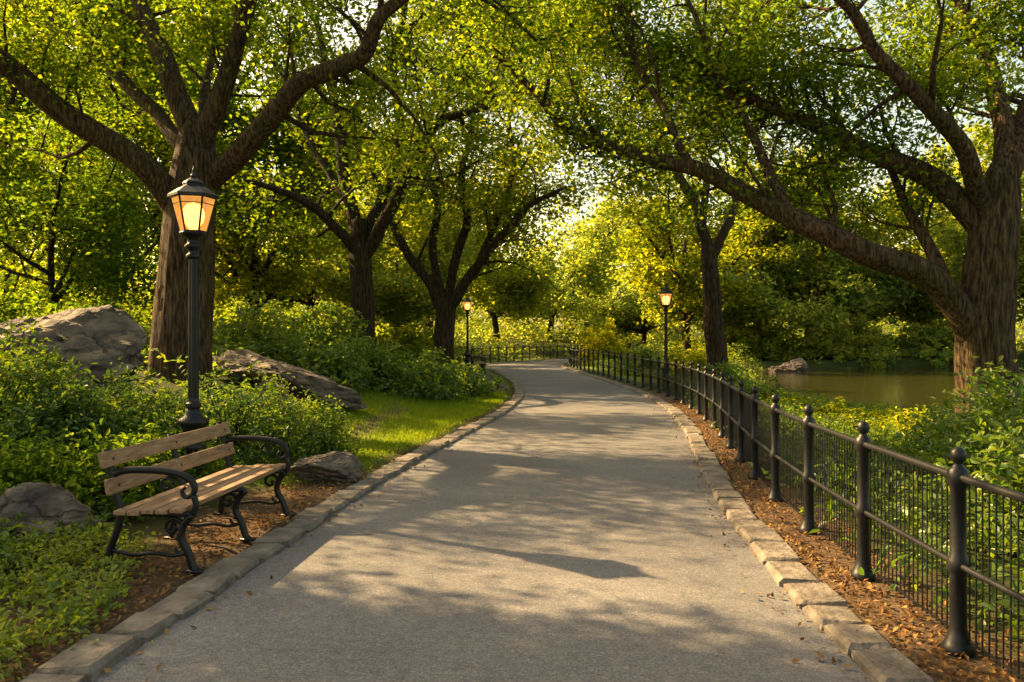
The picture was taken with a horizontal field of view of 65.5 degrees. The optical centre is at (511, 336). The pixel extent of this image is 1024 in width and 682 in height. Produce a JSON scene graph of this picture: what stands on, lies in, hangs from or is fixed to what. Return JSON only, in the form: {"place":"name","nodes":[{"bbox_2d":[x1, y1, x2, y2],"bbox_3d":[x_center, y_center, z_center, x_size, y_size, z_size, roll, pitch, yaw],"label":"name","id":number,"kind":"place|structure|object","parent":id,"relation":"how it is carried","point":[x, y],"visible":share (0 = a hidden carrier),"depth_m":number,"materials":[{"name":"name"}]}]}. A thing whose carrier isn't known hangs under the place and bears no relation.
{"place":"outdoors","nodes":[
{"label":"outdoors","id":0,"kind":"place"},
{"bbox_2d":[169,384,510,485],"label":"lawn grass","id":1,"kind":"structure","parent":0,"point":[463,405],"depth_m":14.93,"materials":[{"name":"green plant"}]},
{"bbox_2d":[92,354,873,681],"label":"path","id":2,"kind":"structure","parent":0,"point":[564,526],"depth_m":5.34,"materials":[{"name":"grey asphalt"}]},
{"bbox_2d":[0,329,1023,681],"bbox_3d":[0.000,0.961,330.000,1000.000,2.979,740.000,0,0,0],"label":"ground","id":3,"kind":"structure","parent":0,"point":[208,509],"depth_m":6.34,"materials":[{"name":"soil"}]},
{"bbox_2d":[0,272,71,321],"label":"shrub","id":4,"kind":"object","parent":3,"relation":"on","point":[11,300],"visible":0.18,"depth_m":16.91,"materials":[{"name":"green plant"}]},
{"bbox_2d":[0,41,115,242],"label":"park tree","id":5,"kind":"object","parent":3,"relation":"on","point":[18,132],"visible":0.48,"depth_m":24.17,"materials":[{"name":"green plant"}]},
{"bbox_2d":[0,482,121,543],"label":"rock","id":6,"kind":"object","parent":3,"relation":"on","point":[54,500],"visible":0.52,"depth_m":6.14,"materials":[{"name":"grey stone"}]},
{"bbox_2d":[0,420,126,498],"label":"shrub","id":7,"kind":"object","parent":3,"relation":"on","point":[8,474],"visible":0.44,"depth_m":6.88,"materials":[{"name":"green plant"}]},
{"bbox_2d":[0,51,144,315],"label":"park tree","id":8,"kind":"object","parent":3,"relation":"on","point":[48,200],"depth_m":37.21,"materials":[{"name":"green plant"}]},
{"bbox_2d":[0,304,147,394],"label":"boulder","id":9,"kind":"object","parent":3,"relation":"on","point":[102,336],"visible":0.52,"depth_m":11.35,"materials":[{"name":"grey stone"}]},
{"bbox_2d":[0,309,149,453],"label":"shrub","id":10,"kind":"object","parent":3,"relation":"on","point":[8,413],"visible":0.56,"depth_m":8.56,"materials":[{"name":"green plant"}]},
{"bbox_2d":[0,347,152,453],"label":"shrub","id":11,"kind":"object","parent":3,"relation":"on","point":[82,384],"visible":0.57,"depth_m":8.37,"materials":[{"name":"green plant"}]},
{"bbox_2d":[0,279,153,362],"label":"shrub","id":12,"kind":"object","parent":3,"relation":"on","point":[54,298],"visible":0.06,"depth_m":15.85,"materials":[{"name":"green plant"}]},
{"bbox_2d":[0,504,161,669],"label":"ground cover","id":13,"kind":"object","parent":3,"relation":"on","point":[68,553],"visible":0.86,"depth_m":5.03,"materials":[{"name":"green plant"}]},
{"bbox_2d":[0,82,169,314],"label":"park tree","id":14,"kind":"object","parent":3,"relation":"on","point":[62,249],"visible":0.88,"depth_m":20.00,"materials":[{"name":"green plant"}]},
{"bbox_2d":[0,407,199,521],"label":"shrub","id":15,"kind":"object","parent":3,"relation":"on","point":[97,475],"visible":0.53,"depth_m":6.93,"materials":[{"name":"green plant"}]},
{"bbox_2d":[0,371,208,578],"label":"ground cover","id":16,"kind":"object","parent":3,"relation":"on","point":[28,529],"visible":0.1,"depth_m":5.96,"materials":[{"name":"green plant"}]},
{"bbox_2d":[46,361,202,456],"bbox_3d":[-4.426,0.850,9.188,1.788,1.121,1.871,0,0,-25],"label":"shrub","id":17,"kind":"object","parent":3,"relation":"on","point":[144,415],"visible":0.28,"depth_m":9.16,"materials":[{"name":"green plant"}]},
{"bbox_2d":[0,21,258,313],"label":"park tree","id":18,"kind":"object","parent":3,"relation":"on","point":[153,156],"visible":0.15,"depth_m":31.43,"materials":[{"name":"green plant"}]},
{"bbox_2d":[95,416,234,504],"bbox_3d":[-3.505,1.204,7.872,1.608,0.811,1.417,0,0,0],"label":"shrub","id":19,"kind":"object","parent":3,"relation":"on","point":[147,436],"visible":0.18,"depth_m":7.82,"materials":[{"name":"green plant"}]},
{"bbox_2d":[167,166,218,482],"bbox_3d":[-3.200,-0.027,8.000,0.474,3.370,0.473,0,0,0],"label":"street lamp","id":20,"kind":"object","parent":3,"relation":"on","point":[193,199],"visible":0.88,"depth_m":7.95,"materials":[{"name":"black metal"}]},
{"bbox_2d":[97,422,294,573],"bbox_3d":[-2.402,1.202,6.332,0.735,0.859,1.940,0,0,5],"label":"park bench","id":21,"kind":"object","parent":3,"relation":"on","point":[181,500],"visible":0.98,"depth_m":6.01,"materials":[{"name":"brown wood"}]},
{"bbox_2d":[23,0,372,277],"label":"park tree","id":22,"kind":"object","parent":3,"relation":"on","point":[158,138],"visible":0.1,"depth_m":35.74,"materials":[{"name":"green plant"}]},
{"bbox_2d":[0,235,425,337],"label":"woodland thicket","id":23,"kind":"object","parent":3,"relation":"on","point":[136,317],"visible":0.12,"depth_m":42.98,"materials":[{"name":"green plant"}]},
{"bbox_2d":[149,351,307,465],"bbox_3d":[-3.440,0.876,9.562,1.767,1.412,1.736,0,0,-31],"label":"shrub","id":24,"kind":"object","parent":3,"relation":"on","point":[246,448],"visible":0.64,"depth_m":9.46,"materials":[{"name":"green plant"}]},
{"bbox_2d":[129,116,347,324],"bbox_3d":[-11.457,-4.074,32.528,10.010,10.013,10.087,0,0,-17],"label":"park tree","id":25,"kind":"object","parent":3,"relation":"on","point":[261,275],"visible":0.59,"depth_m":32.89,"materials":[{"name":"green plant"}]},
{"bbox_2d":[218,393,270,420],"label":"shrub","id":26,"kind":"object","parent":3,"relation":"on","point":[240,395],"visible":0.07,"depth_m":12.22,"materials":[{"name":"green plant"}]},
{"bbox_2d":[214,297,326,368],"bbox_3d":[-5.912,-0.045,18.619,3.069,1.860,3.088,0,0,0],"label":"shrub","id":27,"kind":"object","parent":3,"relation":"on","point":[262,334],"visible":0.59,"depth_m":18.02,"materials":[{"name":"green plant"}]},
{"bbox_2d":[255,380,303,410],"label":"shrub","id":28,"kind":"object","parent":3,"relation":"on","point":[279,403],"visible":0.09,"depth_m":13.29,"materials":[{"name":"green plant"}]},
{"bbox_2d":[214,357,348,463],"bbox_3d":[-2.919,0.945,10.298,1.676,1.360,1.886,0,0,0],"label":"shrub","id":29,"kind":"object","parent":3,"relation":"on","point":[298,449],"visible":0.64,"depth_m":9.98,"materials":[{"name":"green plant"}]},
{"bbox_2d":[214,349,367,408],"bbox_3d":[-4.282,0.797,15.329,3.192,1.109,1.635,0,0,0],"label":"rock ledge","id":30,"kind":"object","parent":3,"relation":"on","point":[251,363],"visible":0.6,"depth_m":14.75,"materials":[{"name":"grey stone"}]},
{"bbox_2d":[0,0,602,386],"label":"park tree","id":31,"kind":"object","parent":3,"relation":"on","point":[191,132],"visible":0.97,"depth_m":13.59,"materials":[{"name":"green plant"}]},
{"bbox_2d":[258,285,372,361],"bbox_3d":[-5.824,-0.293,22.887,3.531,2.326,3.449,0,0,0],"label":"shrub","id":32,"kind":"object","parent":3,"relation":"on","point":[307,312],"visible":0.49,"depth_m":22.63,"materials":[{"name":"green plant"}]},
{"bbox_2d":[216,116,414,323],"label":"park tree","id":33,"kind":"object","parent":3,"relation":"on","point":[333,269],"visible":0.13,"depth_m":43.13,"materials":[{"name":"green plant"}]},
{"bbox_2d":[288,451,362,483],"bbox_3d":[-2.082,1.534,8.926,0.787,0.478,0.636,0,0,0],"label":"rock","id":34,"kind":"object","parent":3,"relation":"on","point":[332,466],"visible":0.88,"depth_m":8.78,"materials":[{"name":"grey stone"}]},
{"bbox_2d":[293,385,369,455],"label":"shrub","id":35,"kind":"object","parent":3,"relation":"on","point":[348,441],"visible":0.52,"depth_m":10.51,"materials":[{"name":"green plant"}]},
{"bbox_2d":[298,336,378,395],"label":"shrub","id":36,"kind":"object","parent":3,"relation":"on","point":[322,364],"visible":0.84,"depth_m":17.30,"materials":[{"name":"green plant"}]},
{"bbox_2d":[20,353,660,681],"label":"kerb","id":37,"kind":"structure","parent":3,"relation":"on","point":[91,657],"depth_m":5.16,"materials":[{"name":"stone"}]},
{"bbox_2d":[339,338,433,401],"bbox_3d":[-2.889,0.758,18.585,2.128,1.421,2.402,0,0,0],"label":"shrub","id":38,"kind":"object","parent":3,"relation":"on","point":[388,379],"visible":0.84,"depth_m":18.23,"materials":[{"name":"green plant"}]},
{"bbox_2d":[186,0,592,353],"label":"park tree","id":39,"kind":"object","parent":3,"relation":"on","point":[360,243],"visible":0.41,"depth_m":24.66,"materials":[{"name":"green plant"}]},
{"bbox_2d":[295,171,490,340],"bbox_3d":[-5.144,-2.951,37.006,9.614,8.511,9.300,0,0,-22],"label":"park tree","id":40,"kind":"object","parent":3,"relation":"on","point":[403,285],"visible":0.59,"depth_m":36.34,"materials":[{"name":"green plant"}]},
{"bbox_2d":[375,318,457,359],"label":"shrub","id":41,"kind":"object","parent":3,"relation":"on","point":[410,329],"visible":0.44,"depth_m":32.45,"materials":[{"name":"green plant"}]},
{"bbox_2d":[324,106,524,335],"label":"park tree","id":42,"kind":"object","parent":3,"relation":"on","point":[427,319],"visible":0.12,"depth_m":54.21,"materials":[{"name":"green plant"}]},
{"bbox_2d":[393,338,468,401],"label":"shrub","id":43,"kind":"object","parent":3,"relation":"on","point":[445,380],"visible":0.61,"depth_m":19.20,"materials":[{"name":"green plant"}]},
{"bbox_2d":[38,322,845,407],"bbox_3d":[0.996,0.768,35.565,37.824,3.257,49.996,0,0,0],"label":"ground cover","id":44,"kind":"object","parent":3,"relation":"on","point":[147,350],"visible":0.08,"depth_m":23.00,"materials":[{"name":"green plant"}]},
{"bbox_2d":[286,0,618,371],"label":"park tree","id":45,"kind":"object","parent":3,"relation":"on","point":[446,298],"visible":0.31,"depth_m":29.14,"materials":[{"name":"green plant"}]},
{"bbox_2d":[437,362,494,397],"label":"shrub","id":46,"kind":"object","parent":3,"relation":"on","point":[476,387],"visible":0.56,"depth_m":20.74,"materials":[{"name":"green plant"}]},
{"bbox_2d":[462,294,472,370],"bbox_3d":[-1.900,-0.108,34.000,0.474,3.370,0.473,0,0,0],"label":"street lamp","id":47,"kind":"object","parent":3,"relation":"on","point":[467,303],"visible":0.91,"depth_m":33.93,"materials":[{"name":"black metal"}]},
{"bbox_2d":[470,354,486,372],"bbox_3d":[-1.518,1.202,35.398,0.735,0.859,1.940,0,0,-5],"label":"park bench","id":48,"kind":"object","parent":3,"relation":"on","point":[473,363],"visible":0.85,"depth_m":34.56,"materials":[{"name":"black metal"}]},
{"bbox_2d":[472,373,493,383],"bbox_3d":[-1.009,1.559,27.006,0.838,0.656,0.921,0,0,0],"label":"rock","id":49,"kind":"object","parent":3,"relation":"on","point":[490,377],"visible":0.1,"depth_m":27.05,"materials":[{"name":"grey stone"}]},
{"bbox_2d":[420,208,568,342],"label":"park tree","id":50,"kind":"object","parent":3,"relation":"on","point":[518,292],"visible":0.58,"depth_m":61.78,"materials":[{"name":"green plant"}]},
{"bbox_2d":[483,380,507,391],"bbox_3d":[-0.576,1.552,23.442,0.963,0.535,0.582,0,0,0],"label":"rock","id":51,"kind":"object","parent":3,"relation":"on","point":[498,386],"visible":0.34,"depth_m":23.35,"materials":[{"name":"grey stone"}]},
{"bbox_2d":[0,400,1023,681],"bbox_3d":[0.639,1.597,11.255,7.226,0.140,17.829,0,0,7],"label":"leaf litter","id":52,"kind":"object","parent":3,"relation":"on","point":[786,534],"visible":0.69,"depth_m":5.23,"materials":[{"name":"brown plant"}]},
{"bbox_2d":[0,176,1023,349],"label":"wood","id":53,"kind":"object","parent":3,"relation":"on","point":[574,324],"visible":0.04,"depth_m":87.08,"materials":[{"name":"green plant"}]},
{"bbox_2d":[478,189,635,339],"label":"park tree","id":54,"kind":"object","parent":3,"relation":"on","point":[571,282],"visible":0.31,"depth_m":74.73,"materials":[{"name":"green plant"}]},
{"bbox_2d":[470,343,648,364],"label":"iron fence","id":55,"kind":"object","parent":3,"relation":"on","point":[498,347],"visible":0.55,"depth_m":53.60,"materials":[{"name":"black metal"}]},
{"bbox_2d":[133,305,1023,368],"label":"ground cover","id":56,"kind":"object","parent":3,"relation":"on","point":[460,331],"visible":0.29,"depth_m":60.77,"materials":[{"name":"green plant"}]},
{"bbox_2d":[574,317,632,365],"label":"shrub","id":57,"kind":"object","parent":3,"relation":"on","point":[602,341],"visible":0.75,"depth_m":44.47,"materials":[{"name":"green plant"}]},
{"bbox_2d":[563,229,654,330],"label":"park tree","id":58,"kind":"object","parent":3,"relation":"on","point":[609,286],"visible":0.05,"depth_m":94.56,"materials":[{"name":"green plant"}]},
{"bbox_2d":[570,242,702,350],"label":"park tree","id":59,"kind":"object","parent":3,"relation":"on","point":[609,308],"visible":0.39,"depth_m":72.45,"materials":[{"name":"green plant"}]},
{"bbox_2d":[612,344,669,376],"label":"shrub","id":60,"kind":"object","parent":3,"relation":"on","point":[641,351],"visible":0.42,"depth_m":33.65,"materials":[{"name":"green plant"}]},
{"bbox_2d":[491,0,827,375],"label":"park tree","id":61,"kind":"object","parent":3,"relation":"on","point":[715,342],"visible":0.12,"depth_m":27.01,"materials":[{"name":"green plant"}]},
{"bbox_2d":[567,145,762,349],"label":"park tree","id":62,"kind":"object","parent":3,"relation":"on","point":[670,241],"visible":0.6,"depth_m":56.60,"materials":[{"name":"green plant"}]},
{"bbox_2d":[658,286,672,388],"bbox_3d":[4.620,0.085,23.900,0.474,3.370,0.473,0,0,0],"label":"street lamp","id":63,"kind":"object","parent":3,"relation":"on","point":[665,293],"visible":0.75,"depth_m":23.84,"materials":[{"name":"black metal"}]},
{"bbox_2d":[656,337,706,378],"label":"shrub","id":64,"kind":"object","parent":3,"relation":"on","point":[686,355],"visible":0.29,"depth_m":28.70,"materials":[{"name":"green plant"}]},
{"bbox_2d":[687,365,761,387],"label":"shrub","id":65,"kind":"object","parent":3,"relation":"on","point":[733,373],"visible":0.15,"depth_m":24.90,"materials":[{"name":"green plant"}]},
{"bbox_2d":[436,0,1023,442],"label":"park tree","id":66,"kind":"object","parent":3,"relation":"on","point":[976,308],"visible":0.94,"depth_m":13.62,"materials":[{"name":"green plant"}]},
{"bbox_2d":[559,361,933,681],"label":"kerb","id":67,"kind":"structure","parent":3,"relation":"on","point":[876,657],"depth_m":5.26,"materials":[{"name":"stone"}]},
{"bbox_2d":[634,156,863,342],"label":"park tree","id":68,"kind":"object","parent":3,"relation":"on","point":[767,272],"visible":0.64,"depth_m":56.81,"materials":[{"name":"green plant"}]},
{"bbox_2d":[634,140,875,342],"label":"park tree","id":69,"kind":"object","parent":3,"relation":"on","point":[733,245],"visible":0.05,"depth_m":63.65,"materials":[{"name":"green plant"}]},
{"bbox_2d":[719,375,790,401],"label":"shrub","id":70,"kind":"object","parent":3,"relation":"on","point":[749,384],"visible":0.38,"depth_m":19.69,"materials":[{"name":"green plant"}]},
{"bbox_2d":[703,313,809,361],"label":"shrub","id":71,"kind":"object","parent":3,"relation":"on","point":[751,332],"visible":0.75,"depth_m":55.12,"materials":[{"name":"green plant"}]},
{"bbox_2d":[779,358,808,371],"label":"rock","id":72,"kind":"object","parent":3,"relation":"on","point":[797,365],"visible":0.72,"depth_m":49.54,"materials":[{"name":"grey stone"}]},
{"bbox_2d":[568,344,1023,679],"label":"iron fence","id":73,"kind":"object","parent":3,"relation":"on","point":[741,411],"visible":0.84,"depth_m":5.30,"materials":[{"name":"black metal"}]},
{"bbox_2d":[764,390,836,410],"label":"shrub","id":74,"kind":"object","parent":3,"relation":"on","point":[797,399],"visible":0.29,"depth_m":17.82,"materials":[{"name":"green plant"}]},
{"bbox_2d":[723,145,948,352],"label":"park tree","id":75,"kind":"object","parent":3,"relation":"on","point":[833,270],"visible":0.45,"depth_m":57.83,"materials":[{"name":"green plant"}]},
{"bbox_2d":[653,377,1023,677],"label":"ground cover","id":76,"kind":"object","parent":3,"relation":"on","point":[834,423],"visible":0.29,"depth_m":7.23,"materials":[{"name":"green plant"}]},
{"bbox_2d":[790,304,902,368],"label":"shrub","id":77,"kind":"object","parent":3,"relation":"on","point":[825,335],"visible":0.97,"depth_m":55.50,"materials":[{"name":"green plant"}]},
{"bbox_2d":[814,400,893,425],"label":"shrub","id":78,"kind":"object","parent":3,"relation":"on","point":[842,409],"visible":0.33,"depth_m":15.93,"materials":[{"name":"green plant"}]},
{"bbox_2d":[786,133,963,335],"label":"park tree","id":79,"kind":"object","parent":3,"relation":"on","point":[883,289],"visible":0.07,"depth_m":59.70,"materials":[{"name":"green plant"}]},
{"bbox_2d":[831,209,964,336],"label":"park tree","id":80,"kind":"object","parent":3,"relation":"on","point":[906,314],"visible":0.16,"depth_m":59.09,"materials":[{"name":"green plant"}]},
{"bbox_2d":[866,405,940,440],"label":"shrub","id":81,"kind":"object","parent":3,"relation":"on","point":[889,421],"visible":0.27,"depth_m":13.97,"materials":[{"name":"green plant"}]},
{"bbox_2d":[878,323,955,368],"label":"shrub","id":82,"kind":"object","parent":3,"relation":"on","point":[925,341],"visible":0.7,"depth_m":56.03,"materials":[{"name":"green plant"}]},
{"bbox_2d":[830,122,1023,333],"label":"park tree","id":83,"kind":"object","parent":3,"relation":"on","point":[954,238],"visible":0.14,"depth_m":55.07,"materials":[{"name":"green plant"}]},
{"bbox_2d":[889,365,1023,466],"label":"shrub","id":84,"kind":"object","parent":3,"relation":"on","point":[955,407],"visible":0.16,"depth_m":10.25,"materials":[{"name":"green plant"}]},
{"bbox_2d":[899,106,1023,314],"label":"park tree","id":85,"kind":"object","parent":3,"relation":"on","point":[1021,278],"visible":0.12,"depth_m":54.70,"materials":[{"name":"green plant"}]},
{"bbox_2d":[903,332,1023,488],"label":"shrub","id":86,"kind":"object","parent":3,"relation":"on","point":[1010,393],"visible":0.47,"depth_m":8.71,"materials":[{"name":"green plant"}]},
{"bbox_2d":[923,412,1023,557],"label":"shrub","id":87,"kind":"object","parent":3,"relation":"on","point":[1015,481],"visible":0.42,"depth_m":6.20,"materials":[{"name":"green plant"}]},
{"bbox_2d":[965,15,1023,272],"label":"park tree","id":88,"kind":"object","parent":3,"relation":"on","point":[1021,251],"visible":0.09,"depth_m":32.24,"materials":[{"name":"green plant"}]},
{"bbox_2d":[0,0,1023,336],"label":"sky","id":89,"kind":"structure","parent":0,"point":[583,216],"materials":[{"name":"white"}]},
{"bbox_2d":[737,368,1023,416],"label":"pond water","id":90,"kind":"structure","parent":0,"point":[899,387],"depth_m":37.15,"materials":[{"name":"green liquid"}]},
{"bbox_2d":[768,365,781,371],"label":"rock","id":91,"kind":"object","parent":90,"relation":"in","point":[774,368],"visible":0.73,"depth_m":49.83,"materials":[{"name":"grey stone"}]}
]}

